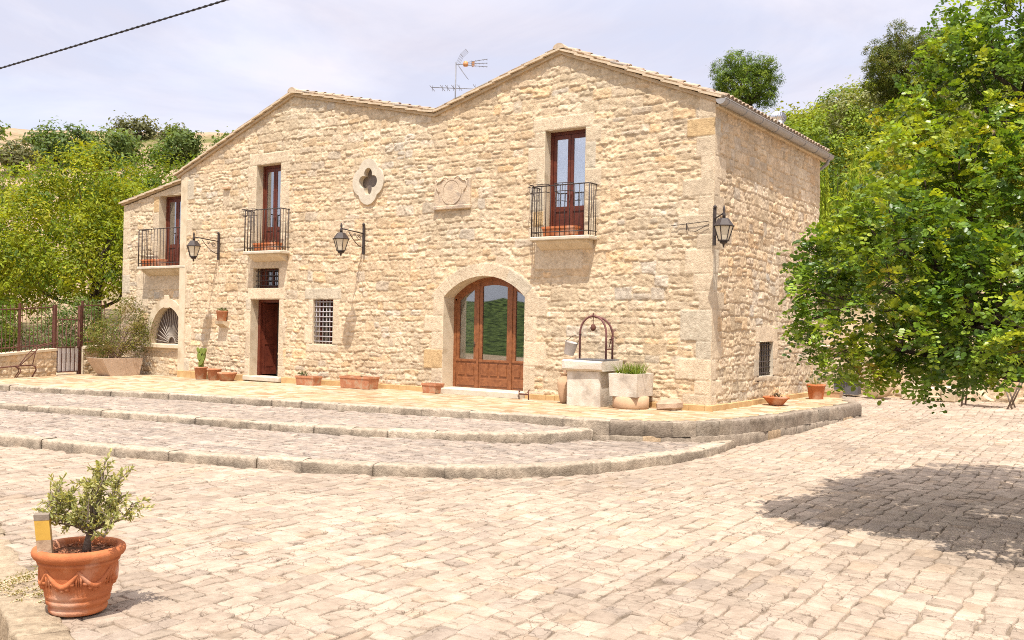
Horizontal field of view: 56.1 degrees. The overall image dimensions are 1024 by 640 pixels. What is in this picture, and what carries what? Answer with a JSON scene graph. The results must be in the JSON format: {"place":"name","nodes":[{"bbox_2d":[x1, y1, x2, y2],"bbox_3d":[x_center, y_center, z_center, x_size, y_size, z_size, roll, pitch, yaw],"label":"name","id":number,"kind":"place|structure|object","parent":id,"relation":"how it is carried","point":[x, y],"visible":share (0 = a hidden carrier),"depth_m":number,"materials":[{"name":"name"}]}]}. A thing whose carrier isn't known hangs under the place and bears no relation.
{"place":"outdoors","nodes":[
{"label":"outdoors","id":0,"kind":"place"},
{"bbox_2d":[0,325,16,350],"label":"shrub","id":1,"kind":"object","parent":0,"point":[7,340],"depth_m":37.40,"materials":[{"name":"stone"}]},
{"bbox_2d":[0,0,227,68],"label":"overhead cable","id":2,"kind":"object","parent":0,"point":[142,25],"visible":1,"depth_m":12.88,"materials":[{"name":"black rubber"}]},
{"bbox_2d":[0,409,709,464],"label":"step paving","id":3,"kind":"structure","parent":0,"point":[205,438],"depth_m":15.78,"materials":[{"name":"stone"}]},
{"bbox_2d":[0,123,1021,372],"bbox_3d":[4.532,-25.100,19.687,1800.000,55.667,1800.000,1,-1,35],"label":"ground","id":4,"kind":"structure","parent":0,"point":[18,133],"depth_m":53.02,"materials":[{"name":"green plant"}]},
{"bbox_2d":[0,120,11,148],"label":"hill tree","id":5,"kind":"object","parent":4,"relation":"on","point":[2,130],"visible":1,"depth_m":81.22,"materials":[{"name":"green plant"}]},
{"bbox_2d":[0,292,28,352],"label":"garden shrub","id":6,"kind":"object","parent":4,"relation":"on","point":[6,327],"visible":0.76,"depth_m":32.29,"materials":[{"name":"green plant"}]},
{"bbox_2d":[0,139,42,175],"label":"hill tree","id":7,"kind":"object","parent":4,"relation":"on","point":[18,151],"visible":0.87,"depth_m":88.44,"materials":[{"name":"green plant"}]},
{"bbox_2d":[0,527,74,639],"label":"yard edge slab","id":8,"kind":"structure","parent":4,"relation":"on","point":[27,618],"depth_m":6.93,"materials":[{"name":"stone"}]},
{"bbox_2d":[0,565,47,607],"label":"trailing weed","id":9,"kind":"object","parent":8,"relation":"on","point":[29,578],"visible":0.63,"depth_m":7.42,"materials":[{"name":"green plant"}]},
{"bbox_2d":[0,149,81,326],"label":"broad tree","id":10,"kind":"object","parent":4,"relation":"on","point":[21,173],"visible":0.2,"depth_m":39.97,"materials":[{"name":"green plant"}]},
{"bbox_2d":[19,117,97,164],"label":"hill tree","id":11,"kind":"object","parent":4,"relation":"on","point":[38,142],"visible":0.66,"depth_m":93.55,"materials":[{"name":"green plant"}]},
{"bbox_2d":[15,290,121,349],"bbox_3d":[-14.972,0.285,32.999,3.541,2.671,3.994,1,-1,35],"label":"garden shrub","id":12,"kind":"object","parent":4,"relation":"on","point":[64,312],"visible":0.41,"depth_m":32.71,"materials":[{"name":"green plant"}]},
{"bbox_2d":[0,133,164,340],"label":"broad tree","id":13,"kind":"object","parent":4,"relation":"on","point":[100,230],"visible":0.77,"depth_m":36.39,"materials":[{"name":"green plant"}]},
{"bbox_2d":[71,168,126,197],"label":"hill tree","id":14,"kind":"object","parent":4,"relation":"on","point":[97,179],"visible":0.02,"depth_m":79.02,"materials":[{"name":"green plant"}]},
{"bbox_2d":[72,122,146,167],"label":"hill tree","id":15,"kind":"object","parent":4,"relation":"on","point":[123,143],"visible":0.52,"depth_m":94.08,"materials":[{"name":"green plant"}]},
{"bbox_2d":[33,143,201,269],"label":"broad tree","id":16,"kind":"object","parent":4,"relation":"on","point":[158,169],"visible":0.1,"depth_m":43.58,"materials":[{"name":"green plant"}]},
{"bbox_2d":[106,110,159,139],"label":"hill tree","id":17,"kind":"object","parent":4,"relation":"on","point":[137,125],"visible":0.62,"depth_m":104.14,"materials":[{"name":"green plant"}]},
{"bbox_2d":[131,151,200,186],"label":"broad tree","id":18,"kind":"object","parent":4,"relation":"on","point":[168,168],"depth_m":55.27,"materials":[{"name":"green plant"}]},
{"bbox_2d":[152,122,185,141],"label":"hill tree","id":19,"kind":"object","parent":4,"relation":"on","point":[164,131],"visible":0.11,"depth_m":103.43,"materials":[{"name":"green plant"}]},
{"bbox_2d":[141,118,206,165],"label":"hill tree","id":20,"kind":"object","parent":4,"relation":"on","point":[183,142],"visible":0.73,"depth_m":93.80,"materials":[{"name":"green plant"}]},
{"bbox_2d":[209,126,233,146],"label":"hill tree","id":21,"kind":"object","parent":4,"relation":"on","point":[221,138],"visible":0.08,"depth_m":94.49,"materials":[{"name":"green plant"}]},
{"bbox_2d":[708,47,786,111],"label":"stone pine","id":22,"kind":"object","parent":4,"relation":"on","point":[742,74],"visible":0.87,"depth_m":57.01,"materials":[{"name":"green plant"}]},
{"bbox_2d":[818,148,886,304],"bbox_3d":[12.142,-3.428,34.940,2.915,5.776,2.993,1,-1,35],"label":"feathery conifer","id":23,"kind":"object","parent":4,"relation":"on","point":[824,214],"visible":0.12,"depth_m":34.55,"materials":[{"name":"green plant"}]},
{"bbox_2d":[762,43,1023,299],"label":"hillside scrub","id":24,"kind":"object","parent":4,"relation":"on","point":[844,123],"visible":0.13,"depth_m":61.44,"materials":[{"name":"green plant"}]},
{"bbox_2d":[859,18,956,103],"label":"stone pine","id":25,"kind":"object","parent":4,"relation":"on","point":[889,58],"visible":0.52,"depth_m":61.01,"materials":[{"name":"green plant"}]},
{"bbox_2d":[816,345,1023,403],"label":"retaining wall","id":26,"kind":"structure","parent":4,"relation":"on","point":[991,394],"depth_m":26.02,"materials":[{"name":"stone"}]},
{"bbox_2d":[0,394,1023,639],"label":"courtyard paving","id":27,"kind":"structure","parent":0,"point":[422,532],"depth_m":9.47,"materials":[{"name":"stone"}]},
{"bbox_2d":[31,536,125,616],"bbox_3d":[-3.143,1.865,6.964,0.634,0.472,0.634,1,-1,35],"label":"terracotta urn","id":28,"kind":"object","parent":27,"relation":"on","point":[74,580],"visible":0.94,"depth_m":6.77,"materials":[{"name":"ceramic"}]},
{"bbox_2d":[33,512,53,552],"bbox_3d":[-3.310,1.534,6.787,0.131,0.333,0.098,1,0,-19],"label":"marker stake","id":29,"kind":"object","parent":28,"relation":"in","point":[43,531],"visible":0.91,"depth_m":6.75,"materials":[{"name":"yellow wood"}]},
{"bbox_2d":[31,448,154,551],"bbox_3d":[-3.042,1.316,6.976,0.880,0.750,0.474,1,0,-1],"label":"olive shrub","id":30,"kind":"object","parent":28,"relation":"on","point":[59,499],"visible":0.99,"depth_m":6.94,"materials":[{"name":"green plant"}]},
{"bbox_2d":[834,373,862,394],"bbox_3d":[9.513,1.778,27.192,0.704,0.638,0.678,1,-1,35],"label":"grey planter","id":31,"kind":"object","parent":27,"relation":"on","point":[847,388],"visible":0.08,"depth_m":27.00,"materials":[{"name":"stone"}]},
{"bbox_2d":[863,369,892,397],"bbox_3d":[10.101,1.748,26.459,0.800,0.798,0.325,1,-1,35],"label":"mill stone","id":32,"kind":"object","parent":27,"relation":"on","point":[888,391],"visible":0.29,"depth_m":26.30,"materials":[{"name":"beige stone"}]},
{"bbox_2d":[775,0,1023,413],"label":"carob tree","id":33,"kind":"object","parent":27,"relation":"on","point":[942,289],"visible":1,"depth_m":10.11,"materials":[{"name":"green plant"}]},
{"bbox_2d":[901,384,957,401],"bbox_3d":[11.331,1.974,26.041,1.362,0.437,0.518,1,-1,35],"label":"stone bench","id":34,"kind":"object","parent":27,"relation":"on","point":[951,397],"visible":0.34,"depth_m":25.75,"materials":[{"name":"beige stone"}]},
{"bbox_2d":[961,376,1022,408],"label":"sling chair","id":35,"kind":"object","parent":27,"relation":"on","point":[1012,400],"visible":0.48,"depth_m":24.27,"materials":[{"name":"white fabric"}]},
{"bbox_2d":[0,0,1023,132],"label":"sky","id":36,"kind":"structure","parent":0,"point":[214,67],"materials":[{"name":"white"}]},
{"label":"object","id":37,"kind":"structure","parent":0,"visible":0},
{"bbox_2d":[0,432,733,478],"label":"step kerb","id":38,"kind":"structure","parent":37,"relation":"on","point":[472,471],"depth_m":14.13,"materials":[{"name":"stone"}]},
{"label":"terrace","id":39,"kind":"structure","parent":0,"visible":0},
{"bbox_2d":[0,344,108,378],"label":"boundary wall","id":40,"kind":"structure","parent":39,"relation":"on","point":[44,363],"depth_m":28.61,"materials":[{"name":"stone"}]},
{"bbox_2d":[0,301,104,352],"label":"iron fence","id":41,"kind":"object","parent":40,"relation":"on","point":[19,338],"visible":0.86,"depth_m":28.54,"materials":[{"name":"brown metal"}]},
{"bbox_2d":[52,305,81,373],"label":"garden gate","id":42,"kind":"structure","parent":40,"relation":"attached to","point":[68,359],"depth_m":29.94,"materials":[{"name":"metal"}]},
{"bbox_2d":[0,384,610,435],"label":"terrace kerb","id":43,"kind":"structure","parent":39,"relation":"on","point":[599,426],"depth_m":19.47,"materials":[{"name":"stone"}]},
{"bbox_2d":[0,372,847,422],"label":"terrace tiles","id":44,"kind":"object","parent":39,"relation":"on","point":[176,384],"visible":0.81,"depth_m":21.82,"materials":[{"name":"beige stone"}]},
{"bbox_2d":[0,342,58,377],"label":"hand plough","id":45,"kind":"object","parent":44,"relation":"on","point":[18,366],"visible":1,"depth_m":27.55,"materials":[{"name":"metal"}]},
{"bbox_2d":[86,357,142,375],"bbox_3d":[-12.379,1.454,29.883,0.900,0.560,1.390,1,-1,35],"label":"stone trough","id":46,"kind":"object","parent":44,"relation":"on","point":[121,366],"visible":0.93,"depth_m":29.56,"materials":[{"name":"beige stone"}]},
{"bbox_2d":[77,292,156,357],"bbox_3d":[-12.352,0.252,30.046,2.374,2.389,1.684,1,0,-30],"label":"rambling shrub","id":47,"kind":"object","parent":46,"relation":"in","point":[118,348],"visible":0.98,"depth_m":29.99,"materials":[{"name":"green plant"}]},
{"bbox_2d":[194,347,207,378],"bbox_3d":[-9.065,1.264,28.008,0.421,0.922,0.396,1,-1,35],"label":"cactus pot","id":48,"kind":"object","parent":44,"relation":"on","point":[200,369],"visible":1,"depth_m":27.93,"materials":[{"name":"ceramic"}]},
{"bbox_2d":[207,368,221,379],"bbox_3d":[-8.585,1.565,27.671,0.420,0.320,0.416,1,-1,35],"label":"clay pot","id":49,"kind":"object","parent":44,"relation":"on","point":[212,374],"visible":0.98,"depth_m":27.52,"materials":[{"name":"ceramic"}]},
{"bbox_2d":[217,372,236,380],"bbox_3d":[-8.098,1.604,27.286,0.540,0.240,0.535,1,-1,35],"label":"clay bowl","id":50,"kind":"object","parent":44,"relation":"on","point":[226,376],"visible":1,"depth_m":27.11,"materials":[{"name":"ceramic"}]},
{"bbox_2d":[295,371,321,385],"bbox_3d":[-5.405,1.534,25.479,0.720,0.380,0.324,1,-1,35],"label":"window box","id":51,"kind":"object","parent":44,"relation":"on","point":[303,379],"visible":1,"depth_m":25.35,"materials":[{"name":"ceramic"}]},
{"bbox_2d":[339,374,379,388],"bbox_3d":[-3.881,1.537,24.379,1.024,0.387,0.404,1,-1,35],"label":"window box","id":52,"kind":"object","parent":44,"relation":"on","point":[358,382],"visible":1,"depth_m":24.19,"materials":[{"name":"ceramic"}]},
{"bbox_2d":[421,383,444,392],"bbox_3d":[-1.915,1.645,23.216,0.444,0.230,0.344,1,-1,35],"label":"clay box","id":53,"kind":"object","parent":44,"relation":"on","point":[431,387],"visible":1,"depth_m":23.10,"materials":[{"name":"ceramic"}]},
{"bbox_2d":[518,389,529,399],"bbox_3d":[0.266,1.677,21.711,0.352,0.238,0.023,1,-1,35],"label":"boot scraper","id":54,"kind":"object","parent":44,"relation":"on","point":[519,393],"visible":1,"depth_m":21.71,"materials":[{"name":"metal"}]},
{"bbox_2d":[557,372,566,402],"bbox_3d":[1.136,1.473,20.872,0.310,0.660,0.305,1,-1,35],"label":"clay amphora","id":55,"kind":"object","parent":44,"relation":"on","point":[562,386],"visible":0.62,"depth_m":20.77,"materials":[{"name":"beige ceramic"}]},
{"bbox_2d":[563,357,575,371],"bbox_3d":[1.282,1.318,21.151,0.320,0.980,0.315,1,-1,35],"label":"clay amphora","id":56,"kind":"object","parent":44,"relation":"on","point":[567,358],"visible":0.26,"depth_m":21.08,"materials":[{"name":"beige ceramic"}]},
{"bbox_2d":[562,313,621,406],"bbox_3d":[1.733,0.844,20.466,0.989,1.997,0.934,1,-1,35],"label":"stone well","id":57,"kind":"object","parent":44,"relation":"on","point":[588,382],"visible":0.97,"depth_m":20.18,"materials":[{"name":"stone"}]},
{"bbox_2d":[564,334,581,355],"bbox_3d":[1.312,0.530,20.667,0.376,0.487,0.291,1,0,1],"label":"hanging bucket","id":58,"kind":"object","parent":57,"relation":"hanging from","point":[570,348],"visible":1,"depth_m":20.59,"materials":[{"name":"metal"}]},
{"bbox_2d":[609,362,653,409],"bbox_3d":[2.482,1.343,19.859,0.907,0.965,0.882,1,-1,35],"label":"stone planter","id":59,"kind":"object","parent":44,"relation":"on","point":[631,388],"visible":1,"depth_m":19.63,"materials":[{"name":"stone"}]},
{"bbox_2d":[655,398,683,410],"bbox_3d":[3.223,1.736,19.654,0.515,0.282,0.382,1,-1,35],"label":"boulder","id":60,"kind":"object","parent":44,"relation":"on","point":[669,404],"visible":0.93,"depth_m":19.51,"materials":[{"name":"beige stone"}]},
{"bbox_2d":[763,393,789,405],"bbox_3d":[5.883,1.753,21.384,0.580,0.285,0.574,1,-1,35],"label":"clay bowl","id":61,"kind":"object","parent":44,"relation":"on","point":[777,400],"visible":1,"depth_m":21.22,"materials":[{"name":"ceramic"}]},
{"bbox_2d":[806,374,827,398],"bbox_3d":[7.489,1.635,23.719,0.709,0.619,0.562,1,-1,-34],"label":"clay pot","id":62,"kind":"object","parent":44,"relation":"on","point":[816,390],"visible":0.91,"depth_m":23.55,"materials":[{"name":"ceramic"}]},
{"bbox_2d":[823,389,842,397],"bbox_3d":[8.104,1.888,24.623,0.704,0.200,0.344,1,-1,35],"label":"clay box","id":63,"kind":"object","parent":44,"relation":"on","point":[836,394],"visible":0.42,"depth_m":24.41,"materials":[{"name":"ceramic"}]},
{"bbox_2d":[119,43,834,411],"bbox_3d":[-2.442,-2.046,28.185,21.236,8.575,7.893,1,-1,35],"label":"farmhouse","id":64,"kind":"object","parent":39,"relation":"on","point":[461,275],"visible":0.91,"depth_m":23.10,"materials":[{"name":"stone"}]},
{"bbox_2d":[142,259,166,266],"bbox_3d":[-11.284,-1.798,30.258,1.024,0.220,0.244,1,-1,35],"label":"balcony planter","id":65,"kind":"object","parent":64,"relation":"on","point":[161,260],"visible":0.76,"depth_m":30.05,"materials":[{"name":"ceramic"}]},
{"bbox_2d":[155,308,177,343],"bbox_3d":[-10.698,0.172,30.320,1.700,1.145,0.106,1,-1,35],"label":"fan window","id":66,"kind":"structure","parent":64,"relation":"in","point":[168,326],"depth_m":30.42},
{"bbox_2d":[165,196,180,265],"bbox_3d":[-10.590,-2.794,30.416,1.120,2.250,0.106,1,-1,35],"label":"balcony door","id":67,"kind":"structure","parent":64,"relation":"in","point":[173,204],"depth_m":30.54,"materials":[{"name":"brown wood"}]},
{"bbox_2d":[186,232,219,261],"bbox_3d":[-8.927,-2.132,27.769,0.395,0.947,1.123,1,-1,35],"label":"wall lantern","id":68,"kind":"object","parent":64,"relation":"attached to","point":[193,246],"depth_m":27.47,"materials":[{"name":"metal"}]},
{"bbox_2d":[216,307,227,320],"bbox_3d":[-8.453,-0.171,27.968,0.340,0.404,0.337,1,-1,35],"label":"shelf pot","id":69,"kind":"object","parent":64,"relation":"on","point":[221,313],"visible":1,"depth_m":27.86,"materials":[{"name":"ceramic"}]},
{"bbox_2d":[253,238,281,250],"bbox_3d":[-6.817,-2.137,26.776,0.944,0.419,0.272,1,-1,35],"label":"balcony planter","id":70,"kind":"object","parent":64,"relation":"on","point":[268,244],"visible":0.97,"depth_m":26.64,"materials":[{"name":"ceramic"}]},
{"bbox_2d":[256,268,278,287],"bbox_3d":[-6.827,-1.179,27.256,1.060,0.560,0.221,1,-1,35],"label":"transom window","id":71,"kind":"structure","parent":64,"relation":"in","point":[269,278],"depth_m":27.34,"materials":[{"name":"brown wood"}]},
{"bbox_2d":[257,300,278,374],"bbox_3d":[-6.689,0.506,27.526,1.180,2.160,0.517,1,-1,35],"label":"entrance door","id":72,"kind":"structure","parent":64,"relation":"in","point":[267,311],"depth_m":27.71,"materials":[{"name":"brown wood"}]},
{"bbox_2d":[262,165,280,242],"bbox_3d":[-6.726,-3.158,27.309,1.000,2.480,0.106,1,-1,35],"label":"balcony door","id":73,"kind":"structure","parent":64,"relation":"in","point":[271,174],"depth_m":27.40,"materials":[{"name":"brown wood"}]},
{"bbox_2d":[314,299,332,343],"bbox_3d":[-4.974,0.047,25.936,0.760,1.200,0.289,1,-1,35],"label":"barred window","id":74,"kind":"structure","parent":64,"relation":"in","point":[325,316],"depth_m":26.00,"materials":[{"name":"white metal"}]},
{"bbox_2d":[332,223,364,255],"bbox_3d":[-4.139,-2.065,24.496,0.395,0.947,1.073,1,-1,35],"label":"wall lantern","id":75,"kind":"object","parent":64,"relation":"attached to","point":[341,239],"depth_m":24.21,"materials":[{"name":"metal"}]},
{"bbox_2d":[353,158,384,204],"bbox_3d":[-3.679,-3.587,24.955,1.090,1.201,0.198,1,-1,35],"label":"quatrefoil window","id":76,"kind":"structure","parent":64,"relation":"in","point":[368,181],"depth_m":24.95,"materials":[{"name":"stone"}]},
{"bbox_2d":[430,51,487,97],"bbox_3d":[-1.424,-6.224,25.987,1.531,2.136,0.557,1,0,10],"label":"television antenna","id":77,"kind":"object","parent":64,"relation":"attached to","point":[465,63],"visible":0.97,"depth_m":25.97,"materials":[{"name":"metal"}]},
{"bbox_2d":[453,277,523,390],"bbox_3d":[-0.403,0.319,23.179,2.380,2.710,0.290,1,-1,35],"label":"arched door","id":78,"kind":"structure","parent":64,"relation":"in","point":[469,371],"depth_m":23.32,"materials":[{"name":"brown wood"}]},
{"bbox_2d":[541,225,579,236],"bbox_3d":[1.081,-1.967,21.321,0.864,0.220,0.244,1,-1,35],"label":"balcony planter","id":79,"kind":"object","parent":64,"relation":"on","point":[567,228],"visible":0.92,"depth_m":21.20,"materials":[{"name":"ceramic"}]},
{"bbox_2d":[549,129,585,234],"bbox_3d":[1.346,-3.064,21.771,1.060,2.440,0.154,1,-1,35],"label":"balcony door","id":80,"kind":"structure","parent":64,"relation":"in","point":[567,147],"depth_m":21.78,"materials":[{"name":"brown wood"}]},
{"bbox_2d":[712,205,734,247],"bbox_3d":[4.103,-1.881,19.047,0.382,0.920,0.764,1,0,-24],"label":"wall lantern","id":81,"kind":"object","parent":64,"relation":"attached to","point":[723,225],"depth_m":18.85,"materials":[{"name":"metal"}]},
{"bbox_2d":[759,342,770,375],"bbox_3d":[5.788,0.895,22.135,0.035,0.780,0.900,1,-1,35],"label":"side window","id":82,"kind":"structure","parent":64,"relation":"in","point":[761,344],"depth_m":22.19,"materials":[{"name":"black metal"}]},
{"bbox_2d":[770,111,786,123],"bbox_3d":[6.757,-4.943,24.381,0.419,0.725,0.419,1,-1,35],"label":"turbine vent","id":83,"kind":"object","parent":64,"relation":"on","point":[778,115],"visible":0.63,"depth_m":24.27,"materials":[{"name":"metal"}]},
{"bbox_2d":[592,415,859,447],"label":"terrace side wall","id":84,"kind":"structure","parent":39,"relation":"on","point":[747,438],"depth_m":17.58,"materials":[{"name":"stone"}]},
{"bbox_2d":[610,402,861,437],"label":"terrace kerb","id":85,"kind":"structure","parent":84,"relation":"on","point":[710,427],"depth_m":17.52,"materials":[{"name":"stone"}]},
{"bbox_2d":[841,396,858,402],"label":"terrace kerb","id":86,"kind":"structure","parent":39,"relation":"on","point":[846,399],"depth_m":23.48,"materials":[{"name":"stone"}]},
{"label":"upper step","id":87,"kind":"structure","parent":0,"visible":0},
{"bbox_2d":[0,390,581,432],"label":"step paving","id":88,"kind":"structure","parent":87,"relation":"on","point":[307,416],"depth_m":18.76,"materials":[{"name":"stone"}]},
{"bbox_2d":[0,402,592,443],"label":"step kerb","id":89,"kind":"structure","parent":87,"relation":"on","point":[553,436],"depth_m":16.82,"materials":[{"name":"stone"}]}
]}

